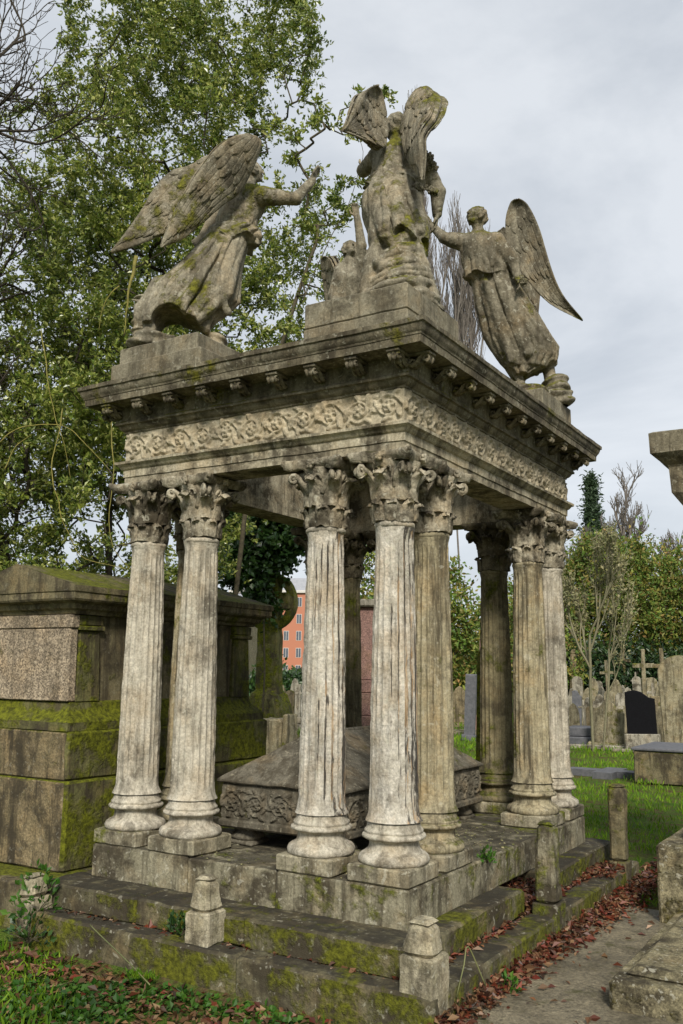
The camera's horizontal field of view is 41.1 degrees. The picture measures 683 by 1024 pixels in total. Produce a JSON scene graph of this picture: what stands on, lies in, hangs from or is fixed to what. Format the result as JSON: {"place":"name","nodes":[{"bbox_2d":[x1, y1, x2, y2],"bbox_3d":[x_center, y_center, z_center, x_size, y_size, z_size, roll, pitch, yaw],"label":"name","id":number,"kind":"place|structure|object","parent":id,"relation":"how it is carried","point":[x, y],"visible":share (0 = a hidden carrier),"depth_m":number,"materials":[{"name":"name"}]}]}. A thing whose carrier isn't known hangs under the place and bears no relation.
{"place":"outdoors","nodes":[
{"label":"outdoors","id":0,"kind":"place"},
{"bbox_2d":[229,578,306,670],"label":"brick building","id":1,"kind":"structure","parent":0,"point":[293,640],"depth_m":143.71,"materials":[{"name":"orange brick"}]},
{"bbox_2d":[283,648,288,657],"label":"window","id":2,"kind":"structure","parent":1,"relation":"in","point":[285,650],"depth_m":143.32,"materials":[{"name":"grey glass"}]},
{"bbox_2d":[283,631,288,640],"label":"window","id":3,"kind":"structure","parent":1,"relation":"in","point":[286,633],"depth_m":143.74,"materials":[{"name":"grey glass"}]},
{"bbox_2d":[296,648,300,657],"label":"window","id":4,"kind":"structure","parent":1,"relation":"in","point":[298,650],"depth_m":143.07,"materials":[{"name":"grey glass"}]},
{"bbox_2d":[296,631,300,640],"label":"window","id":5,"kind":"structure","parent":1,"relation":"in","point":[298,633],"depth_m":143.53,"materials":[{"name":"grey glass"}]},
{"bbox_2d":[296,614,301,623],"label":"window","id":6,"kind":"structure","parent":1,"relation":"in","point":[299,616],"depth_m":143.98,"materials":[{"name":"grey glass"}]},
{"bbox_2d":[298,597,301,606],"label":"window","id":7,"kind":"structure","parent":1,"relation":"in","point":[299,598],"depth_m":144.44,"materials":[{"name":"grey glass"}]},
{"bbox_2d":[0,696,682,1023],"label":"ground","id":8,"kind":"structure","parent":0,"point":[647,856],"depth_m":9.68,"materials":[{"name":"green plant"}]},
{"bbox_2d":[0,0,138,528],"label":"bare tree","id":9,"kind":"object","parent":8,"relation":"on","point":[9,97],"visible":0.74,"depth_m":10.39,"materials":[{"name":"brown plant"}]},
{"bbox_2d":[90,924,149,985],"bbox_3d":[-1.276,2.543,5.255,0.592,0.214,0.049,-7,-12,38],"label":"dead stalk","id":10,"kind":"object","parent":8,"relation":"on","point":[126,960],"visible":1,"depth_m":5.26,"materials":[{"name":"brown plant"}]},
{"bbox_2d":[0,564,273,930],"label":"chest tomb","id":11,"kind":"object","parent":8,"relation":"on","point":[62,639],"visible":0.56,"depth_m":6.99,"materials":[{"name":"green stone"}]},
{"bbox_2d":[0,937,324,1023],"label":"foreground grass","id":12,"kind":"structure","parent":8,"relation":"on","point":[26,980],"depth_m":5.04,"materials":[{"name":"green plant"}]},
{"bbox_2d":[0,941,331,1023],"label":"brown litter","id":13,"kind":"object","parent":8,"relation":"on","point":[155,1018],"visible":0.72,"depth_m":4.91,"materials":[{"name":"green plant"}]},
{"bbox_2d":[0,937,338,1023],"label":"weeds","id":14,"kind":"object","parent":8,"relation":"on","point":[83,1000],"visible":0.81,"depth_m":4.87,"materials":[{"name":"green plant"}]},
{"bbox_2d":[0,0,344,583],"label":"holly tree","id":15,"kind":"object","parent":8,"relation":"on","point":[81,363],"visible":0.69,"depth_m":11.92,"materials":[{"name":"green plant"}]},
{"bbox_2d":[4,435,30,468],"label":"hanging stem","id":16,"kind":"object","parent":15,"relation":"hanging from","point":[12,452],"visible":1,"depth_m":9.44,"materials":[{"name":"green plant"}]},
{"bbox_2d":[0,424,109,469],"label":"hanging stem","id":17,"kind":"object","parent":15,"relation":"hanging from","point":[50,424],"visible":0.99,"depth_m":9.46,"materials":[{"name":"green plant"}]},
{"bbox_2d":[40,329,70,477],"bbox_3d":[-3.093,-1.186,9.766,0.604,1.752,0.093,-5,-11,28],"label":"hanging stem","id":18,"kind":"object","parent":15,"relation":"hanging from","point":[50,395],"visible":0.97,"depth_m":9.77,"materials":[{"name":"green plant"}]},
{"bbox_2d":[51,408,128,569],"bbox_3d":[-2.494,-0.252,9.065,0.840,1.651,0.102,-1,-10,8],"label":"hanging stem","id":19,"kind":"object","parent":15,"relation":"hanging from","point":[57,496],"visible":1,"depth_m":9.06,"materials":[{"name":"green plant"}]},
{"bbox_2d":[99,286,119,327],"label":"hanging stem","id":20,"kind":"object","parent":15,"relation":"hanging from","point":[105,302],"visible":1,"depth_m":9.80,"materials":[{"name":"green plant"}]},
{"bbox_2d":[108,421,130,568],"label":"hanging stem","id":21,"kind":"object","parent":15,"relation":"hanging from","point":[111,491],"visible":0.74,"depth_m":8.86,"materials":[{"name":"green plant"}]},
{"bbox_2d":[124,255,137,333],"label":"hanging stem","id":22,"kind":"object","parent":15,"relation":"hanging from","point":[135,260],"visible":1,"depth_m":9.53,"materials":[{"name":"green plant"}]},
{"bbox_2d":[238,594,256,679],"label":"stone house","id":23,"kind":"structure","parent":8,"relation":"on","point":[252,646],"depth_m":72.58,"materials":[{"name":"grey stone"}]},
{"bbox_2d":[248,574,298,737],"bbox_3d":[-1.492,3.128,18.731,1.245,3.742,1.050,-4,-11,26],"label":"celtic cross","id":24,"kind":"object","parent":8,"relation":"on","point":[277,703],"visible":0.52,"depth_m":18.63,"materials":[{"name":"green stone"}]},
{"bbox_2d":[218,511,306,711],"bbox_3d":[-1.574,1.930,18.590,2.699,5.960,2.153,-2,-10,13],"label":"ivy clump","id":25,"kind":"object","parent":24,"relation":"on","point":[276,552],"visible":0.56,"depth_m":18.30,"materials":[{"name":"green plant"}]},
{"bbox_2d":[249,654,301,695],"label":"shrub","id":26,"kind":"object","parent":8,"relation":"on","point":[288,678],"visible":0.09,"depth_m":33.05,"materials":[{"name":"green plant"}]},
{"bbox_2d":[264,714,297,753],"bbox_3d":[-1.086,3.859,15.589,0.563,0.820,0.418,-4,-11,26],"label":"headstone","id":27,"kind":"object","parent":8,"relation":"on","point":[281,731],"visible":0.6,"depth_m":15.41,"materials":[{"name":"beige stone"}]},
{"bbox_2d":[286,690,294,713],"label":"headstone","id":28,"kind":"object","parent":8,"relation":"on","point":[291,694],"visible":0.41,"depth_m":24.40,"materials":[{"name":"brown stone"}]},
{"bbox_2d":[291,678,298,716],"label":"headstone","id":29,"kind":"object","parent":8,"relation":"on","point":[295,686],"visible":0.21,"depth_m":29.37,"materials":[{"name":"grey stone"}]},
{"bbox_2d":[295,684,301,730],"bbox_3d":[-1.213,5.670,26.428,0.334,1.355,0.461,-1,-11,11],"label":"stone cross","id":30,"kind":"object","parent":8,"relation":"on","point":[299,713],"visible":0.62,"depth_m":26.37,"materials":[{"name":"beige stone"}]},
{"bbox_2d":[234,1,397,594],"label":"holly sapling","id":31,"kind":"object","parent":8,"relation":"on","point":[287,327],"visible":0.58,"depth_m":11.87,"materials":[{"name":"green plant"}]},
{"bbox_2d":[301,141,362,301],"bbox_3d":[-0.108,-3.856,11.633,0.763,2.515,0.057,1,-10,-2],"label":"hanging stem","id":32,"kind":"object","parent":31,"relation":"hanging from","point":[328,240],"visible":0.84,"depth_m":11.54,"materials":[{"name":"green plant"}]},
{"bbox_2d":[1,892,640,1023],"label":"twig litter","id":33,"kind":"object","parent":8,"relation":"on","point":[464,1007],"visible":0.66,"depth_m":5.05,"materials":[{"name":"brown plant"}]},
{"bbox_2d":[28,282,638,1023],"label":"canopy monument","id":34,"kind":"object","parent":8,"relation":"on","point":[402,430],"visible":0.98,"depth_m":5.98,"materials":[{"name":"stone"}]},
{"bbox_2d":[15,872,52,927],"bbox_3d":[-2.019,2.546,5.994,0.178,0.331,0.178,-15,-16,28],"label":"kerb post","id":35,"kind":"object","parent":34,"relation":"on","point":[32,880],"visible":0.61,"depth_m":5.95,"materials":[{"name":"stone"}]},
{"bbox_2d":[0,910,57,946],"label":"ivy","id":36,"kind":"object","parent":35,"relation":"attached to","point":[24,934],"visible":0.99,"depth_m":5.77,"materials":[{"name":"green plant"}]},
{"bbox_2d":[0,858,62,920],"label":"ivy","id":37,"kind":"object","parent":35,"relation":"attached to","point":[46,878],"visible":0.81,"depth_m":5.93,"materials":[{"name":"green plant"}]},
{"bbox_2d":[160,909,185,936],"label":"weed tuft","id":38,"kind":"object","parent":34,"relation":"on","point":[170,919],"visible":0.66,"depth_m":5.41,"materials":[{"name":"green plant"}]},
{"bbox_2d":[185,874,225,947],"bbox_3d":[-0.790,2.307,5.301,0.178,0.378,0.177,-5,-11,28],"label":"kerb post","id":39,"kind":"object","parent":34,"relation":"on","point":[205,916],"visible":1,"depth_m":5.25,"materials":[{"name":"stone"}]},
{"bbox_2d":[111,133,320,347],"bbox_3d":[-1.048,-2.099,7.250,1.736,1.824,0.772,1,-10,0],"label":"angel statue","id":40,"kind":"object","parent":34,"relation":"on","point":[222,195],"visible":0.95,"depth_m":7.09,"materials":[{"name":"stone"}]},
{"bbox_2d":[217,725,482,849],"bbox_3d":[0.165,2.068,7.103,1.097,0.784,2.273,-5,-12,31],"label":"sarcophagus","id":41,"kind":"object","parent":34,"relation":"on","point":[259,797],"visible":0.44,"depth_m":6.33,"materials":[{"name":"stone"}]},
{"bbox_2d":[201,825,521,877],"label":"podium litter","id":42,"kind":"object","parent":34,"relation":"on","point":[346,873],"visible":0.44,"depth_m":6.45,"materials":[{"name":"brown plant"}]},
{"bbox_2d":[341,84,447,310],"bbox_3d":[0.373,-2.171,6.525,0.764,1.754,1.156,1,-10,0],"label":"angel statue","id":43,"kind":"object","parent":34,"relation":"on","point":[400,168],"visible":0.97,"depth_m":6.27,"materials":[{"name":"stone"}]},
{"bbox_2d":[399,915,448,1014],"bbox_3d":[0.411,2.260,4.548,0.197,0.448,0.195,-6,-12,33],"label":"kerb post","id":44,"kind":"object","parent":34,"relation":"on","point":[424,965],"visible":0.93,"depth_m":4.49,"materials":[{"name":"stone"}]},
{"bbox_2d":[456,946,485,996],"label":"dead stalk","id":45,"kind":"object","parent":34,"relation":"attached to","point":[463,969],"visible":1,"depth_m":4.68,"materials":[{"name":"brown plant"}]},
{"bbox_2d":[477,844,496,862],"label":"weed tuft","id":46,"kind":"object","parent":34,"relation":"on","point":[489,857],"visible":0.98,"depth_m":5.99,"materials":[{"name":"green plant"}]},
{"bbox_2d":[427,198,582,406],"bbox_3d":[1.454,-1.929,8.412,1.377,1.945,0.692,5,-11,-23],"label":"angel statue","id":47,"kind":"object","parent":34,"relation":"on","point":[508,276],"visible":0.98,"depth_m":8.26,"materials":[{"name":"stone"}]},
{"bbox_2d":[65,857,658,1023],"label":"fallen leaves","id":48,"kind":"object","parent":8,"relation":"on","point":[614,906],"visible":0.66,"depth_m":5.75,"materials":[{"name":"brown plant"}]},
{"bbox_2d":[360,599,373,725],"bbox_3d":[0.324,2.410,12.777,1.100,2.330,1.000,0,-10,3],"label":"granite monument","id":49,"kind":"object","parent":8,"relation":"on","point":[366,610],"visible":0.1,"depth_m":12.57,"materials":[{"name":"red stone"}]},
{"bbox_2d":[360,545,453,642],"bbox_3d":[1.695,3.550,29.889,4.110,6.703,4.039,6,-11,-29],"label":"shrub","id":50,"kind":"object","parent":8,"relation":"on","point":[364,584],"visible":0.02,"depth_m":29.77,"materials":[{"name":"green plant"}]},
{"bbox_2d":[402,90,489,655],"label":"bare tree","id":51,"kind":"object","parent":8,"relation":"on","point":[463,308],"visible":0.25,"depth_m":51.91,"materials":[{"name":"brown plant"}]},
{"bbox_2d":[453,686,464,726],"bbox_3d":[3.807,6.263,29.363,0.584,1.296,0.359,-4,-10,23],"label":"headstone","id":52,"kind":"object","parent":8,"relation":"on","point":[459,701],"visible":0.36,"depth_m":29.32,"materials":[{"name":"brown stone"}]},
{"bbox_2d":[454,729,475,735],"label":"flat slab","id":53,"kind":"structure","parent":8,"relation":"on","point":[459,731],"depth_m":24.64,"materials":[{"name":"stone"}]},
{"bbox_2d":[461,674,476,740],"bbox_3d":[3.321,5.036,23.491,0.346,1.705,0.354,-1,-11,25],"label":"headstone","id":54,"kind":"object","parent":8,"relation":"on","point":[470,705],"visible":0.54,"depth_m":23.44,"materials":[{"name":"grey stone"}]},
{"bbox_2d":[476,651,480,787],"bbox_3d":[1.742,2.611,10.696,0.378,2.083,0.356,-2,-10,23],"label":"headstone","id":55,"kind":"object","parent":8,"relation":"on","point":[478,716],"visible":0.07,"depth_m":10.73,"materials":[{"name":"grey stone"}]},
{"bbox_2d":[449,554,512,691],"bbox_3d":[4.193,4.426,32.827,4.817,6.040,4.247,-5,-12,31],"label":"shrub","id":56,"kind":"object","parent":8,"relation":"on","point":[465,640],"visible":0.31,"depth_m":31.94,"materials":[{"name":"green plant"}]},
{"bbox_2d":[282,638,680,684],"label":"distant wood","id":57,"kind":"object","parent":8,"relation":"on","point":[299,670],"visible":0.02,"depth_m":91.28,"materials":[{"name":"green plant"}]},
{"bbox_2d":[498,968,521,993],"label":"weed tuft","id":58,"kind":"object","parent":8,"relation":"on","point":[512,978],"visible":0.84,"depth_m":4.97,"materials":[{"name":"green plant"}]},
{"bbox_2d":[465,587,596,698],"bbox_3d":[7.792,5.898,39.243,6.099,5.869,5.579,-5,-12,31],"label":"shrub","id":59,"kind":"object","parent":8,"relation":"on","point":[580,660],"visible":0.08,"depth_m":38.95,"materials":[{"name":"green plant"}]},
{"bbox_2d":[532,820,565,933],"bbox_3d":[1.373,2.433,6.058,0.180,0.733,0.179,-6,-12,33],"label":"kerb post","id":60,"kind":"object","parent":8,"relation":"on","point":[549,902],"visible":0.82,"depth_m":6.01,"materials":[{"name":"stone"}]},
{"bbox_2d":[568,688,573,708],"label":"headstone","id":61,"kind":"object","parent":8,"relation":"on","point":[570,697],"visible":0.22,"depth_m":30.32,"materials":[{"name":"grey stone"}]},
{"bbox_2d":[570,649,576,688],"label":"stone pillar","id":62,"kind":"structure","parent":8,"relation":"on","point":[573,653],"depth_m":39.35,"materials":[{"name":"beige stone"}]},
{"bbox_2d":[569,703,579,725],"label":"headstone","id":63,"kind":"object","parent":8,"relation":"on","point":[574,717],"visible":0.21,"depth_m":23.44,"materials":[{"name":"stone"}]},
{"bbox_2d":[467,515,682,687],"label":"autumn bush","id":64,"kind":"object","parent":8,"relation":"on","point":[661,606],"visible":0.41,"depth_m":42.30,"materials":[{"name":"green plant"}]},
{"bbox_2d":[572,690,581,724],"bbox_3d":[6.824,5.806,26.426,0.329,1.273,0.353,-2,-12,21],"label":"headstone","id":65,"kind":"object","parent":8,"relation":"on","point":[576,699],"visible":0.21,"depth_m":26.43,"materials":[{"name":"grey stone"}]},
{"bbox_2d":[572,676,582,696],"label":"headstone","id":66,"kind":"object","parent":8,"relation":"on","point":[577,684],"visible":0.41,"depth_m":35.37,"materials":[{"name":"grey stone"}]},
{"bbox_2d":[569,725,590,743],"bbox_3d":[5.989,5.520,22.552,0.900,0.420,1.200,-3,-11,23],"label":"stepped grave","id":67,"kind":"object","parent":8,"relation":"on","point":[579,734],"visible":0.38,"depth_m":22.10,"materials":[{"name":"grey stone"}]},
{"bbox_2d":[578,700,584,725],"bbox_3d":[6.745,5.757,25.416,0.315,1.020,0.450,-2,-11,11],"label":"stone cross","id":68,"kind":"object","parent":8,"relation":"on","point":[582,712],"visible":0.35,"depth_m":25.40,"materials":[{"name":"beige stone"}]},
{"bbox_2d":[564,521,604,611],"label":"bare tree","id":69,"kind":"object","parent":8,"relation":"on","point":[586,529],"visible":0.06,"depth_m":56.68,"materials":[{"name":"green plant"}]},
{"bbox_2d":[583,697,592,725],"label":"headstone","id":70,"kind":"object","parent":8,"relation":"on","point":[586,702],"visible":0.23,"depth_m":24.42,"materials":[{"name":"grey stone"}]},
{"bbox_2d":[582,688,593,704],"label":"headstone","id":71,"kind":"object","parent":8,"relation":"on","point":[586,693],"visible":0.23,"depth_m":29.37,"materials":[{"name":"stone"}]},
{"bbox_2d":[585,706,593,725],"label":"headstone","id":72,"kind":"object","parent":8,"relation":"on","point":[587,709],"visible":0.21,"depth_m":23.45,"materials":[{"name":"brown stone"}]},
{"bbox_2d":[592,677,598,700],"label":"headstone","id":73,"kind":"object","parent":8,"relation":"on","point":[595,689],"visible":0.17,"depth_m":33.35,"materials":[{"name":"stone"}]},
{"bbox_2d":[561,516,633,751],"bbox_3d":[5.685,2.736,20.482,1.607,5.200,2.641,6,-11,-28],"label":"young tree","id":74,"kind":"object","parent":8,"relation":"on","point":[609,541],"visible":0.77,"depth_m":20.43,"materials":[{"name":"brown plant"}]},
{"bbox_2d":[593,694,603,707],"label":"headstone","id":75,"kind":"object","parent":8,"relation":"on","point":[598,701],"visible":0.27,"depth_m":28.49,"materials":[{"name":"grey stone"}]},
{"bbox_2d":[575,468,626,671],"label":"conifer","id":76,"kind":"object","parent":8,"relation":"on","point":[592,505],"visible":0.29,"depth_m":62.78,"materials":[{"name":"green plant"}]},
{"bbox_2d":[598,686,604,697],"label":"headstone","id":77,"kind":"object","parent":8,"relation":"on","point":[601,691],"visible":0.18,"depth_m":32.36,"materials":[{"name":"grey stone"}]},
{"bbox_2d":[570,744,633,752],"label":"grave kerb","id":78,"kind":"structure","parent":8,"relation":"on","point":[617,749],"depth_m":20.81,"materials":[{"name":"grey stone"}]},
{"bbox_2d":[571,767,634,779],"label":"grave slab","id":79,"kind":"structure","parent":8,"relation":"on","point":[610,773],"depth_m":15.45,"materials":[{"name":"grey stone"}]},
{"bbox_2d":[588,698,624,745],"bbox_3d":[6.264,4.983,21.449,0.876,1.191,0.360,-1,-8,24],"label":"headstone","id":80,"kind":"object","parent":8,"relation":"on","point":[615,729],"visible":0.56,"depth_m":21.38,"materials":[{"name":"stone"}]},
{"bbox_2d":[600,660,613,690],"bbox_3d":[9.189,6.229,31.452,0.523,2.219,0.453,-9,-14,34],"label":"stone cross","id":81,"kind":"object","parent":8,"relation":"on","point":[605,672],"visible":0.3,"depth_m":31.55,"materials":[{"name":"beige stone"}]},
{"bbox_2d":[604,691,613,702],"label":"headstone","id":82,"kind":"object","parent":8,"relation":"on","point":[611,696],"visible":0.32,"depth_m":28.37,"materials":[{"name":"stone"}]},
{"bbox_2d":[611,679,622,705],"bbox_3d":[9.181,6.347,30.337,0.443,1.599,0.362,-5,-7,23],"label":"headstone","id":83,"kind":"object","parent":8,"relation":"on","point":[616,688],"visible":0.12,"depth_m":30.34,"materials":[{"name":"stone"}]},
{"bbox_2d":[585,461,651,636],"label":"bare tree","id":84,"kind":"object","parent":8,"relation":"on","point":[623,522],"visible":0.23,"depth_m":55.60,"materials":[{"name":"brown plant"}]},
{"bbox_2d":[607,783,631,885],"bbox_3d":[2.281,2.654,7.503,0.160,0.812,0.159,-6,-12,33],"label":"kerb post","id":85,"kind":"object","parent":8,"relation":"on","point":[617,814],"visible":0.77,"depth_m":7.46,"materials":[{"name":"stone"}]},
{"bbox_2d":[615,693,624,705],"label":"headstone","id":86,"kind":"object","parent":8,"relation":"on","point":[620,697],"visible":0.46,"depth_m":26.46,"materials":[{"name":"grey stone"}]},
{"bbox_2d":[598,559,641,750],"bbox_3d":[6.269,3.179,20.701,0.892,4.413,1.958,-5,-12,31],"label":"young tree","id":87,"kind":"object","parent":8,"relation":"on","point":[613,607],"visible":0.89,"depth_m":20.80,"materials":[{"name":"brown plant"}]},
{"bbox_2d":[618,706,626,733],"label":"headstone","id":88,"kind":"object","parent":8,"relation":"on","point":[624,709],"visible":0.04,"depth_m":23.38,"materials":[{"name":"stone"}]},
{"bbox_2d":[566,625,682,695],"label":"evergreen hedge","id":89,"kind":"object","parent":8,"relation":"on","point":[622,679],"visible":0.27,"depth_m":40.39,"materials":[{"name":"green plant"}]},
{"bbox_2d":[622,650,630,686],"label":"stone cross","id":90,"kind":"object","parent":8,"relation":"on","point":[624,666],"visible":0.23,"depth_m":40.41,"materials":[{"name":"grey stone"}]},
{"bbox_2d":[632,676,641,691],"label":"headstone","id":91,"kind":"object","parent":8,"relation":"on","point":[636,682],"visible":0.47,"depth_m":35.36,"materials":[{"name":"grey stone"}]},
{"bbox_2d":[624,690,660,748],"bbox_3d":[6.753,4.723,20.539,0.760,1.404,0.363,-6,-14,26],"label":"headstone","id":92,"kind":"object","parent":8,"relation":"on","point":[641,721],"visible":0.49,"depth_m":20.49,"materials":[{"name":"black stone"}]},
{"bbox_2d":[632,649,653,695],"bbox_3d":[8.800,5.230,26.469,0.680,2.479,0.457,-3,-8,19],"label":"stone cross","id":93,"kind":"object","parent":8,"relation":"on","point":[642,665],"visible":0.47,"depth_m":26.49,"materials":[{"name":"beige stone"}]},
{"bbox_2d":[609,907,682,1023],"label":"ledger tomb","id":94,"kind":"object","parent":8,"relation":"on","point":[646,980],"visible":0.97,"depth_m":4.74,"materials":[{"name":"stone"}]},
{"bbox_2d":[646,677,656,697],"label":"headstone","id":95,"kind":"object","parent":8,"relation":"on","point":[650,680],"visible":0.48,"depth_m":28.52,"materials":[{"name":"stone"}]},
{"bbox_2d":[647,683,655,695],"bbox_3d":[9.394,5.895,27.402,0.422,1.502,0.457,-6,-10,25],"label":"stone cross","id":96,"kind":"object","parent":8,"relation":"on","point":[652,691],"visible":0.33,"depth_m":27.44,"materials":[{"name":"beige stone"}]},
{"bbox_2d":[650,696,659,707],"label":"headstone","id":97,"kind":"object","parent":8,"relation":"on","point":[657,701],"visible":0.05,"depth_m":23.51,"materials":[{"name":"brown stone"}]},
{"bbox_2d":[631,742,682,785],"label":"box grave","id":98,"kind":"object","parent":8,"relation":"on","point":[661,762],"visible":0.99,"depth_m":14.54,"materials":[{"name":"stone"}]},
{"bbox_2d":[652,648,663,667],"bbox_3d":[9.045,5.059,25.508,0.582,2.483,0.454,-9,-11,34],"label":"stone cross","id":99,"kind":"object","parent":8,"relation":"on","point":[661,656],"visible":0.19,"depth_m":25.63,"materials":[{"name":"beige stone"}]},
{"bbox_2d":[656,706,663,741],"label":"headstone","id":100,"kind":"object","parent":8,"relation":"on","point":[659,721],"visible":0.23,"depth_m":22.43,"materials":[{"name":"stone"}]},
{"bbox_2d":[648,429,682,922],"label":"pedestal tomb","id":101,"kind":"object","parent":8,"relation":"on","point":[666,449],"visible":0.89,"depth_m":6.46,"materials":[{"name":"stone"}]},
{"bbox_2d":[652,529,682,573],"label":"bare tree","id":102,"kind":"object","parent":8,"relation":"on","point":[668,537],"visible":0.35,"depth_m":56.23,"materials":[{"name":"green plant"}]},
{"bbox_2d":[657,655,682,742],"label":"headstone","id":103,"kind":"object","parent":8,"relation":"on","point":[670,675],"visible":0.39,"depth_m":20.57,"materials":[{"name":"stone"}]},
{"bbox_2d":[0,0,682,641],"label":"sky","id":104,"kind":"structure","parent":0,"point":[572,110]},
{"bbox_2d":[320,202,367,300],"bbox_3d":[0.108,-1.928,9.264,0.734,2.202,0.795,1,-10,0],"label":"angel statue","id":105,"kind":"object","parent":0,"point":[342,278],"visible":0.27,"depth_m":9.06,"materials":[{"name":"stone"}]},
{"bbox_2d":[462,905,679,1023],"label":"path","id":106,"kind":"structure","parent":0,"point":[583,994],"depth_m":5.09,"materials":[{"name":"concrete"}]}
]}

